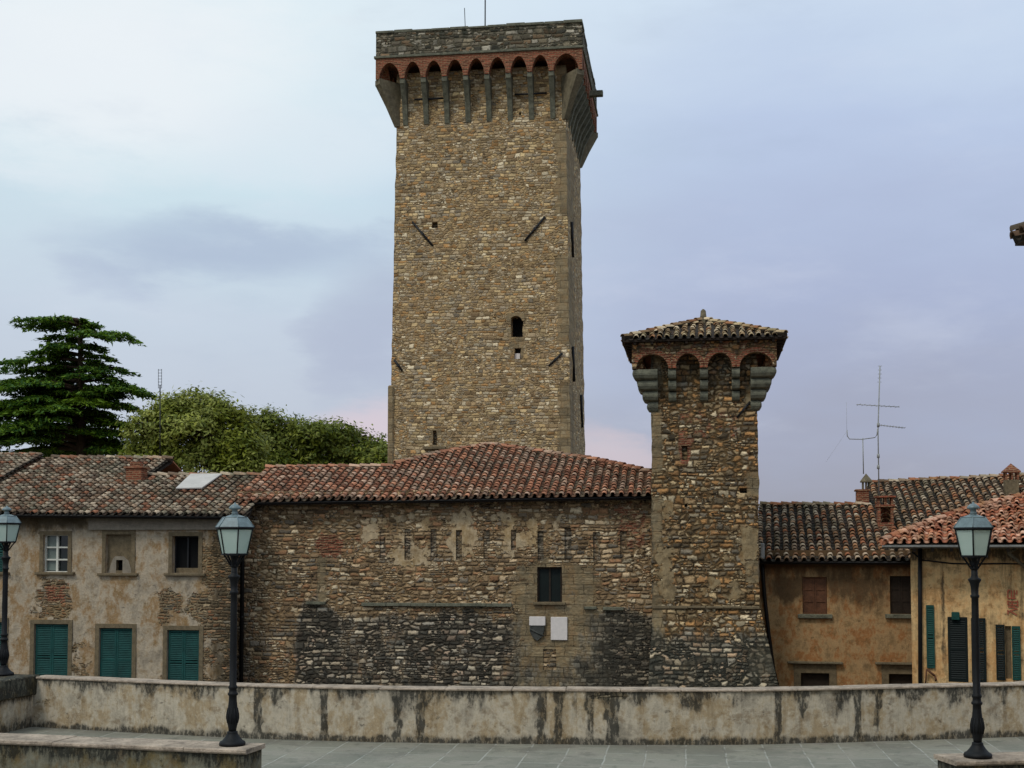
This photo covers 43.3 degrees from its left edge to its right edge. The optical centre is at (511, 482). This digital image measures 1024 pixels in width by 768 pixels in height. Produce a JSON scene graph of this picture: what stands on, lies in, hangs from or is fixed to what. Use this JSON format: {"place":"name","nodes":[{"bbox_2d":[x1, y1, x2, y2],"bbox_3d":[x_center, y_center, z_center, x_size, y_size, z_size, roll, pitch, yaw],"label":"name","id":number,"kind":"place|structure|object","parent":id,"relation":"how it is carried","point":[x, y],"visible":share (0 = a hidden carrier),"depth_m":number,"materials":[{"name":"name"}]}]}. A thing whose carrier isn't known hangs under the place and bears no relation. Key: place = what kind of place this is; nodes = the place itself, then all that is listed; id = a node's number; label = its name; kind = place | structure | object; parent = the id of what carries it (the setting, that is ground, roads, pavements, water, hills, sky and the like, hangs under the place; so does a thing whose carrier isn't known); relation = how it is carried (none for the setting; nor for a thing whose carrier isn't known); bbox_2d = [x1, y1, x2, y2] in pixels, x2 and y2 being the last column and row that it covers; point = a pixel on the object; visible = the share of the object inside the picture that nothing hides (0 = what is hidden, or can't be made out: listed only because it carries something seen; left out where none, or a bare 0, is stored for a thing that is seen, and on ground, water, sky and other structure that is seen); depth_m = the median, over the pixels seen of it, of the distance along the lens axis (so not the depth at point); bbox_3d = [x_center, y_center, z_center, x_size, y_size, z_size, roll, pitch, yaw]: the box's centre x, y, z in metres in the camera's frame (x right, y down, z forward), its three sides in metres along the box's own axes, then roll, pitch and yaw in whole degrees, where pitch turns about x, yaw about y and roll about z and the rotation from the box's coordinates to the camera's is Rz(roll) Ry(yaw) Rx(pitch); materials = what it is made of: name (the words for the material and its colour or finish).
{"place":"outdoors","nodes":[
{"label":"outdoors","id":0,"kind":"place"},
{"bbox_2d":[0,733,264,767],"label":"wall","id":1,"kind":"structure","parent":0,"point":[19,750],"depth_m":19.34,"materials":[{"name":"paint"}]},
{"bbox_2d":[215,503,254,746],"bbox_3d":[-4.157,2.103,19.266,0.615,3.610,0.571,0,-3,0],"label":"street lamp","id":2,"kind":"object","parent":1,"relation":"on","point":[234,529],"visible":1,"depth_m":19.18,"materials":[{"name":"metal"}]},
{"bbox_2d":[0,674,1023,744],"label":"parapet wall","id":3,"kind":"structure","parent":0,"point":[577,715],"depth_m":22.92,"materials":[{"name":"paint"}]},
{"bbox_2d":[0,506,21,675],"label":"street lamp","id":4,"kind":"object","parent":3,"relation":"on","point":[10,524],"visible":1,"depth_m":24.86,"materials":[{"name":"metal"}]},
{"bbox_2d":[0,0,1023,514],"label":"sky","id":5,"kind":"structure","parent":0,"point":[209,183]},
{"bbox_2d":[6,727,1023,767],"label":"piazza pavement","id":6,"kind":"structure","parent":0,"point":[277,753],"depth_m":21.58,"materials":[{"name":"stone"}]},
{"bbox_2d":[878,492,1023,683],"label":"house","id":7,"kind":"structure","parent":0,"point":[941,621],"depth_m":33.53,"materials":[{"name":"beige paint"}]},
{"bbox_2d":[926,605,934,667],"bbox_3d":[10.943,4.030,33.732,0.199,1.641,0.085,-1,-3,19],"label":"window shutter","id":8,"kind":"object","parent":7,"relation":"in","point":[930,638],"depth_m":33.70,"materials":[{"name":"green paint"}]},
{"bbox_2d":[948,612,986,681],"bbox_3d":[11.827,4.277,33.544,0.929,1.811,0.400,-1,-3,19],"label":"window","id":9,"kind":"structure","parent":7,"relation":"in","point":[957,625],"depth_m":33.50,"materials":[{"name":"black paint"}]},
{"bbox_2d":[996,624,1020,679],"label":"window","id":10,"kind":"structure","parent":7,"relation":"in","point":[1011,665],"depth_m":33.11,"materials":[{"name":"green paint"}]},
{"bbox_2d":[934,752,1023,767],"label":"wall","id":11,"kind":"structure","parent":0,"point":[996,760],"depth_m":18.05,"materials":[{"name":"paint"}]},
{"bbox_2d":[953,502,993,758],"bbox_3d":[6.581,2.078,18.316,0.615,3.610,0.571,1,-3,-15],"label":"street lamp","id":12,"kind":"object","parent":11,"relation":"on","point":[973,531],"visible":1,"depth_m":18.23,"materials":[{"name":"metal"}]},
{"bbox_2d":[1009,222,1023,245],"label":"house","id":13,"kind":"structure","parent":0,"point":[1017,235],"depth_m":15.04,"materials":[{"name":"beige paint"}]},
{"label":"ground","id":14,"kind":"structure","parent":0,"visible":0},
{"bbox_2d":[0,314,158,459],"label":"cedar tree","id":15,"kind":"object","parent":14,"relation":"on","point":[65,398],"visible":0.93,"depth_m":69.60,"materials":[{"name":"green plant"}]},
{"bbox_2d":[0,452,262,681],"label":"house","id":16,"kind":"structure","parent":14,"relation":"on","point":[119,566],"depth_m":42.26,"materials":[{"name":"paint"}]},
{"bbox_2d":[0,618,8,664],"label":"window","id":17,"kind":"structure","parent":16,"relation":"in","point":[0,618],"depth_m":42.60,"materials":[{"name":"teal paint"}]},
{"bbox_2d":[0,543,9,574],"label":"window","id":18,"kind":"structure","parent":16,"relation":"in","point":[1,551],"depth_m":42.80,"materials":[{"name":"teal paint"}]},
{"bbox_2d":[29,620,72,675],"bbox_3d":[-15.113,5.664,42.446,1.466,2.293,0.293,0,-3,8],"label":"window","id":19,"kind":"structure","parent":16,"relation":"in","point":[53,650],"depth_m":42.41,"materials":[{"name":"teal paint"}]},
{"bbox_2d":[34,531,74,574],"bbox_3d":[-15.022,2.325,42.555,1.358,1.437,0.360,0,-3,8],"label":"window","id":20,"kind":"structure","parent":16,"relation":"in","point":[58,544],"depth_m":42.61,"materials":[{"name":"white paint"}]},
{"bbox_2d":[94,624,136,677],"bbox_3d":[-12.899,5.719,42.132,1.414,2.212,0.293,0,-3,8],"label":"window","id":21,"kind":"structure","parent":16,"relation":"in","point":[118,641],"depth_m":42.09,"materials":[{"name":"teal paint"}]},
{"bbox_2d":[97,530,137,575],"bbox_3d":[-12.841,2.321,42.339,1.380,1.477,0.540,0,-3,8],"label":"window","id":22,"kind":"structure","parent":16,"relation":"in","point":[121,548],"depth_m":42.27,"materials":[{"name":"paint"}]},
{"bbox_2d":[158,369,161,455],"bbox_3d":[-16.464,-2.941,60.239,0.199,4.735,0.054,0,-3,0],"label":"lattice aerial","id":23,"kind":"object","parent":16,"relation":"on","point":[159,386],"visible":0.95,"depth_m":60.24,"materials":[{"name":"metal"}]},
{"bbox_2d":[162,625,203,680],"bbox_3d":[-10.619,5.740,41.810,1.363,2.196,0.293,0,-3,8],"label":"window","id":24,"kind":"structure","parent":16,"relation":"in","point":[185,643],"depth_m":41.77,"materials":[{"name":"teal paint"}]},
{"bbox_2d":[164,532,205,575],"bbox_3d":[-10.583,2.326,41.980,1.384,1.419,0.460,0,-3,8],"label":"window","id":25,"kind":"structure","parent":16,"relation":"in","point":[188,545],"depth_m":42.08,"materials":[{"name":"glass"}]},
{"bbox_2d":[109,381,279,472],"bbox_3d":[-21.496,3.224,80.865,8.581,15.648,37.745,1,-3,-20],"label":"broadleaf tree","id":26,"kind":"object","parent":14,"relation":"on","point":[197,424],"visible":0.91,"depth_m":65.29,"materials":[{"name":"green plant"}]},
{"bbox_2d":[204,403,346,472],"bbox_3d":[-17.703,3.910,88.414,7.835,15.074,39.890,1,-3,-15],"label":"broadleaf tree","id":27,"kind":"object","parent":14,"relation":"on","point":[292,439],"visible":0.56,"depth_m":71.62,"materials":[{"name":"green plant"}]},
{"bbox_2d":[296,414,387,464],"bbox_3d":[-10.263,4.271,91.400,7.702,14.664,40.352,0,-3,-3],"label":"broadleaf tree","id":28,"kind":"object","parent":14,"relation":"on","point":[357,445],"visible":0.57,"depth_m":73.14,"materials":[{"name":"green plant"}]},
{"bbox_2d":[236,442,652,688],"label":"stone hall","id":29,"kind":"structure","parent":14,"relation":"on","point":[490,564],"depth_m":41.88,"materials":[{"name":"brown stone"}]},
{"bbox_2d":[533,567,565,604],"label":"window","id":30,"kind":"structure","parent":29,"relation":"in","point":[549,579],"depth_m":41.46,"materials":[{"name":"green paint"}]},
{"bbox_2d":[374,19,602,463],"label":"castle tower","id":31,"kind":"structure","parent":14,"relation":"on","point":[495,126],"depth_m":57.05,"materials":[{"name":"stone"}]},
{"bbox_2d":[484,0,485,25],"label":"lightning rod","id":32,"kind":"object","parent":31,"relation":"on","point":[485,15],"depth_m":60.71,"materials":[{"name":"metal"}]},
{"bbox_2d":[513,320,522,336],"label":"window","id":33,"kind":"structure","parent":31,"relation":"in","point":[517,324],"depth_m":57.16,"materials":[{"name":"black glass"}]},
{"bbox_2d":[620,309,788,687],"bbox_3d":[6.316,1.665,41.581,5.346,14.628,5.535,0,-3,8],"label":"turret","id":34,"kind":"object","parent":14,"relation":"on","point":[703,381],"visible":0.96,"depth_m":39.92,"materials":[{"name":"stone"}]},
{"bbox_2d":[758,464,1023,686],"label":"house","id":35,"kind":"structure","parent":14,"relation":"on","point":[835,591],"depth_m":41.65,"materials":[{"name":"paint"}]},
{"bbox_2d":[787,661,842,685],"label":"window","id":36,"kind":"structure","parent":35,"relation":"in","point":[806,673],"depth_m":41.47,"materials":[{"name":"beige stone"}]},
{"bbox_2d":[798,577,832,618],"bbox_3d":[9.768,3.717,41.629,1.089,1.329,0.390,-1,-3,11],"label":"window","id":37,"kind":"structure","parent":35,"relation":"in","point":[814,589],"depth_m":41.65,"materials":[{"name":"brown wood"}]},
{"bbox_2d":[832,402,876,473],"bbox_3d":[12.708,-1.672,48.360,2.064,2.711,0.196,0,-3,-8],"label":"tv antenna","id":38,"kind":"object","parent":35,"relation":"on","point":[862,439],"visible":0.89,"depth_m":48.41,"materials":[{"name":"metal"}]},
{"bbox_2d":[856,366,904,495],"bbox_3d":[13.364,-1.854,46.725,1.747,4.769,0.560,0,-3,0],"label":"tv antenna","id":39,"kind":"object","parent":35,"relation":"on","point":[878,454],"visible":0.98,"depth_m":46.72,"materials":[{"name":"metal"}]},
{"bbox_2d":[875,662,911,683],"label":"window","id":40,"kind":"structure","parent":35,"relation":"in","point":[892,672],"depth_m":40.97,"materials":[{"name":"beige stone"}]},
{"bbox_2d":[885,576,910,618],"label":"window","id":41,"kind":"structure","parent":35,"relation":"in","point":[900,586],"depth_m":41.14,"materials":[{"name":"brown wood"}]}
]}

